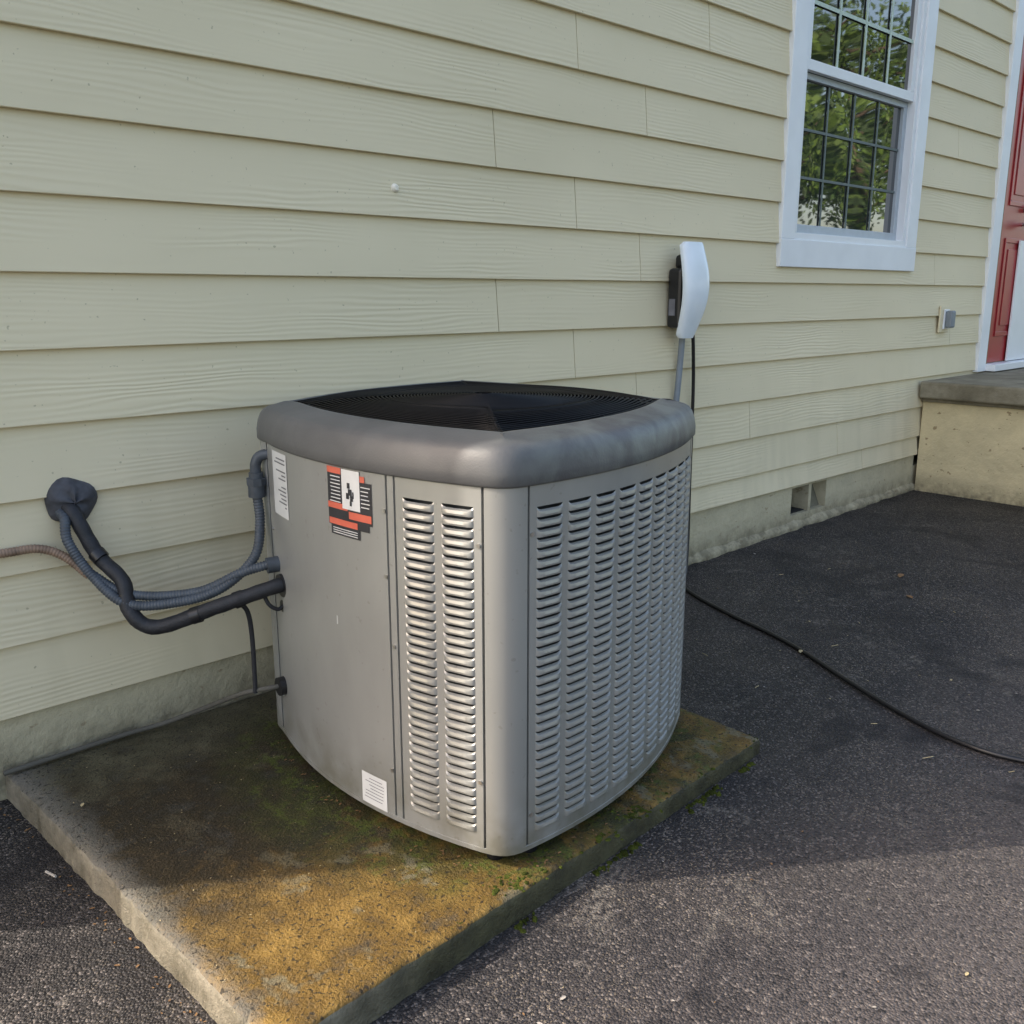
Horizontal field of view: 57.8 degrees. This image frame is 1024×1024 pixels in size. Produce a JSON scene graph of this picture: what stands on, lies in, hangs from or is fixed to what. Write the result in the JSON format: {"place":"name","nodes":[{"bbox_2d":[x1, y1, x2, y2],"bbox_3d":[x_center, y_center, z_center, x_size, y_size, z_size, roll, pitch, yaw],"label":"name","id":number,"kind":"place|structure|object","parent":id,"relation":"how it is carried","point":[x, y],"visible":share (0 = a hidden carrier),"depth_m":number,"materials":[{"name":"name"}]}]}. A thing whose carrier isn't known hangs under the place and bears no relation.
{"place":"outdoors","nodes":[
{"label":"outdoors","id":0,"kind":"place"},
{"bbox_2d":[0,490,1023,1023],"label":"asphalt driveway","id":1,"kind":"structure","parent":0,"point":[888,884],"depth_m":2.06,"materials":[{"name":"grey asphalt"}]},
{"bbox_2d":[5,689,759,1023],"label":"concrete pad","id":2,"kind":"object","parent":1,"relation":"on","point":[283,939],"visible":0.66,"depth_m":1.95,"materials":[{"name":"grey concrete"}]},
{"bbox_2d":[3,684,278,775],"bbox_3d":[-0.941,0.526,2.417,0.680,0.178,0.192,-3,14,-12],"label":"conduit","id":3,"kind":"object","parent":2,"relation":"on","point":[131,732],"visible":0.99,"depth_m":2.41,"materials":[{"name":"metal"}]},
{"bbox_2d":[241,606,257,693],"bbox_3d":[-0.664,0.339,2.328,0.017,0.264,0.054,6,15,25],"label":"ground wire","id":4,"kind":"object","parent":3,"relation":"on","point":[252,644],"visible":0.89,"depth_m":2.34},
{"bbox_2d":[256,380,695,859],"bbox_3d":[-0.086,0.149,2.437,0.983,0.922,1.086,-12,18,-42],"label":"air conditioner condenser","id":5,"kind":"object","parent":2,"relation":"on","point":[477,629],"visible":1,"depth_m":1.96,"materials":[{"name":"paint"}]},
{"bbox_2d":[250,449,267,472],"bbox_3d":[-0.621,-0.126,2.308,0.064,0.069,0.027,0,13,-2],"label":"elbow","id":6,"kind":"object","parent":5,"relation":"attached to","point":[258,457],"visible":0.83,"depth_m":2.30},
{"bbox_2d":[246,471,279,573],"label":"conduit fittings","id":7,"kind":"object","parent":5,"relation":"attached to","point":[256,483],"visible":0.94,"depth_m":2.30,"materials":[{"name":"grey plastic"}]},
{"bbox_2d":[263,597,282,610],"bbox_3d":[-0.594,0.223,2.303,0.054,0.052,0.016,-6,14,-24],"label":"loop","id":8,"kind":"object","parent":5,"relation":"attached to","point":[271,606],"visible":0.93,"depth_m":2.30,"materials":[{"name":"black rubber"}]},
{"bbox_2d":[274,574,286,695],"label":"grommets","id":9,"kind":"object","parent":5,"relation":"attached to","point":[282,685],"visible":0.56,"depth_m":2.37,"materials":[{"name":"black plastic"}]},
{"bbox_2d":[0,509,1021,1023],"bbox_3d":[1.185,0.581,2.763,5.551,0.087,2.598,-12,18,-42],"label":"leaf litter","id":10,"kind":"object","parent":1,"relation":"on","point":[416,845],"visible":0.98,"depth_m":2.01,"materials":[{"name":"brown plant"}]},
{"bbox_2d":[451,734,757,932],"bbox_3d":[0.267,0.722,2.130,1.105,0.067,0.147,-12,18,-42],"label":"moss","id":11,"kind":"object","parent":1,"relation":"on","point":[620,855],"visible":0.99,"depth_m":2.05,"materials":[{"name":"green plant"}]},
{"bbox_2d":[688,483,914,565],"bbox_3d":[1.224,0.139,4.564,3.420,0.108,0.038,-12,18,-42],"label":"footing ledge","id":12,"kind":"object","parent":1,"relation":"on","point":[717,551],"visible":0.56,"depth_m":4.75,"materials":[{"name":"grey concrete"}]},
{"bbox_2d":[914,367,1023,506],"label":"concrete stoop","id":13,"kind":"object","parent":1,"relation":"on","point":[971,442],"visible":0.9,"depth_m":5.39,"materials":[{"name":"beige concrete"}]},
{"bbox_2d":[985,359,1023,371],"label":"threshold","id":14,"kind":"object","parent":13,"relation":"on","point":[1004,365],"visible":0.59,"depth_m":6.20,"materials":[{"name":"white plastic"}]},
{"label":"lawn ground","id":15,"kind":"structure","parent":0,"visible":0},
{"bbox_2d":[0,455,917,800],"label":"foundation","id":16,"kind":"object","parent":15,"relation":"on","point":[36,735],"visible":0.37,"depth_m":2.65,"materials":[{"name":"grey concrete"}]},
{"bbox_2d":[790,483,818,513],"bbox_3d":[1.503,-0.098,4.902,0.348,0.163,0.141,-12,18,-42],"label":"foundation vent","id":17,"kind":"object","parent":16,"relation":"in","point":[804,497],"visible":0.41,"depth_m":4.89,"materials":[{"name":"grey metal"}]},
{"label":"walls","id":18,"kind":"object","parent":15,"relation":"on","visible":0},
{"bbox_2d":[496,21,1004,449],"bbox_3d":[2.199,-2.950,4.910,11.330,5.365,0.148,-12,18,-42],"label":"sheathing","id":19,"kind":"object","parent":18,"relation":"attached to","point":[918,437],"visible":0.16,"depth_m":5.67,"materials":[{"name":"paint"}]},
{"bbox_2d":[0,0,1015,720],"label":"siding","id":20,"kind":"object","parent":19,"relation":"attached to","point":[216,234],"visible":0.78,"depth_m":2.76,"materials":[{"name":"paint"}]},
{"bbox_2d":[0,544,86,578],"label":"drain conduit","id":21,"kind":"object","parent":20,"relation":"attached to","point":[43,549],"visible":0.91,"depth_m":2.23,"materials":[{"name":"beige plastic"}]},
{"bbox_2d":[44,477,97,521],"bbox_3d":[-1.078,-0.026,2.285,0.125,0.124,0.039,-12,18,-42],"label":"wall seal","id":22,"kind":"object","parent":20,"relation":"attached to","point":[82,496],"depth_m":2.27,"materials":[{"name":"grey rubber"}]},
{"bbox_2d":[61,503,283,634],"bbox_3d":[-0.827,0.131,2.274,0.611,0.329,0.122,0,13,2],"label":"suction line insulation","id":23,"kind":"object","parent":20,"relation":"attached to","point":[113,571],"visible":0.91,"depth_m":2.26},
{"bbox_2d":[54,498,264,610],"bbox_3d":[-0.875,0.101,2.286,0.521,0.268,0.120,-1,13,-5],"label":"liquid line conduit","id":24,"kind":"object","parent":23,"relation":"attached to","point":[89,573],"visible":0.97,"depth_m":2.26,"materials":[{"name":"grey plastic"}]},
{"bbox_2d":[88,547,245,623],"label":"tape bands","id":25,"kind":"object","parent":23,"relation":"attached to","point":[95,555],"visible":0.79,"depth_m":2.26,"materials":[{"name":"black plastic"}]},
{"bbox_2d":[83,561,267,600],"bbox_3d":[-0.821,0.170,2.285,0.453,0.097,0.034,-1,13,-5],"label":"whip conduit","id":26,"kind":"object","parent":23,"relation":"attached to","point":[254,568],"visible":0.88,"depth_m":2.28,"materials":[{"name":"grey plastic"}]},
{"bbox_2d":[391,183,398,192],"bbox_3d":[-0.349,-0.972,2.783,0.028,0.027,0.012,-12,18,-42],"label":"cable entry plug","id":27,"kind":"object","parent":20,"relation":"attached to","point":[394,188],"visible":1,"depth_m":2.78,"materials":[{"name":"white plastic"}]},
{"bbox_2d":[667,241,1023,763],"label":"ev charger","id":28,"kind":"object","parent":20,"relation":"attached to","point":[689,285],"visible":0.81,"depth_m":3.68,"materials":[{"name":"white plastic"}]},
{"bbox_2d":[776,0,939,270],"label":"casing","id":29,"kind":"object","parent":20,"relation":"attached to","point":[791,251],"visible":0.97,"depth_m":4.45,"materials":[{"name":"white paint"}]},
{"bbox_2d":[795,0,927,246],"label":"frame","id":30,"kind":"object","parent":20,"relation":"attached to","point":[909,141],"visible":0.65,"depth_m":4.89,"materials":[{"name":"white plastic"}]},
{"bbox_2d":[797,81,900,232],"bbox_3d":[1.685,-1.740,4.640,1.098,0.686,0.001,-12,18,-42],"label":"glass","id":31,"kind":"object","parent":30,"relation":"attached to","point":[841,106],"visible":0.6,"depth_m":4.62,"materials":[{"name":"black"}]},
{"bbox_2d":[797,72,907,240],"bbox_3d":[1.688,-1.740,4.638,1.098,0.705,0.030,-12,18,-42],"label":"sash","id":32,"kind":"object","parent":30,"relation":"attached to","point":[827,82],"visible":0.41,"depth_m":4.79,"materials":[{"name":"plastic"}]},
{"bbox_2d":[800,86,897,230],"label":"muntins","id":33,"kind":"object","parent":32,"relation":"attached to","point":[852,140],"visible":0.86,"depth_m":4.62,"materials":[{"name":"black metal"}]},
{"bbox_2d":[808,72,896,99],"bbox_3d":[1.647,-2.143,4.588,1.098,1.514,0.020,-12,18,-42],"label":"window rail","id":34,"kind":"object","parent":30,"relation":"attached to","point":[852,85],"depth_m":4.62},
{"bbox_2d":[811,0,914,89],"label":"glass","id":35,"kind":"object","parent":30,"relation":"attached to","point":[825,35],"visible":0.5,"depth_m":4.51,"materials":[{"name":"black"}]},
{"bbox_2d":[808,0,922,102],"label":"sash","id":36,"kind":"object","parent":30,"relation":"attached to","point":[842,75],"visible":0.7,"depth_m":4.63,"materials":[{"name":"white plastic"}]},
{"bbox_2d":[815,0,913,83],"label":"muntins","id":37,"kind":"object","parent":36,"relation":"attached to","point":[867,23],"visible":1,"depth_m":4.48,"materials":[{"name":"paint"}]},
{"bbox_2d":[937,306,955,332],"bbox_3d":[2.604,-1.150,5.535,0.130,0.155,0.062,-12,18,-42],"label":"outdoor outlet","id":38,"kind":"object","parent":20,"relation":"attached to","point":[947,317],"visible":1,"depth_m":5.52,"materials":[{"name":"paint"}]},
{"bbox_2d":[973,0,1023,371],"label":"casing","id":39,"kind":"object","parent":20,"relation":"attached to","point":[1005,140],"visible":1,"depth_m":5.78,"materials":[{"name":"white paint"}]},
{"bbox_2d":[987,44,1023,362],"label":"leaf","id":40,"kind":"object","parent":39,"relation":"attached to","point":[1012,234],"visible":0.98,"depth_m":6.07,"materials":[{"name":"red paint"}]},
{"bbox_2d":[1005,240,1023,360],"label":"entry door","id":41,"kind":"structure","parent":39,"relation":"attached to","point":[1015,346],"depth_m":6.32,"materials":[{"name":"white plastic"}]},
{"bbox_2d":[986,38,1023,362],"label":"jamb","id":42,"kind":"object","parent":20,"relation":"attached to","point":[1005,197],"visible":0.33,"depth_m":5.88,"materials":[{"name":"white wood"}]}
]}

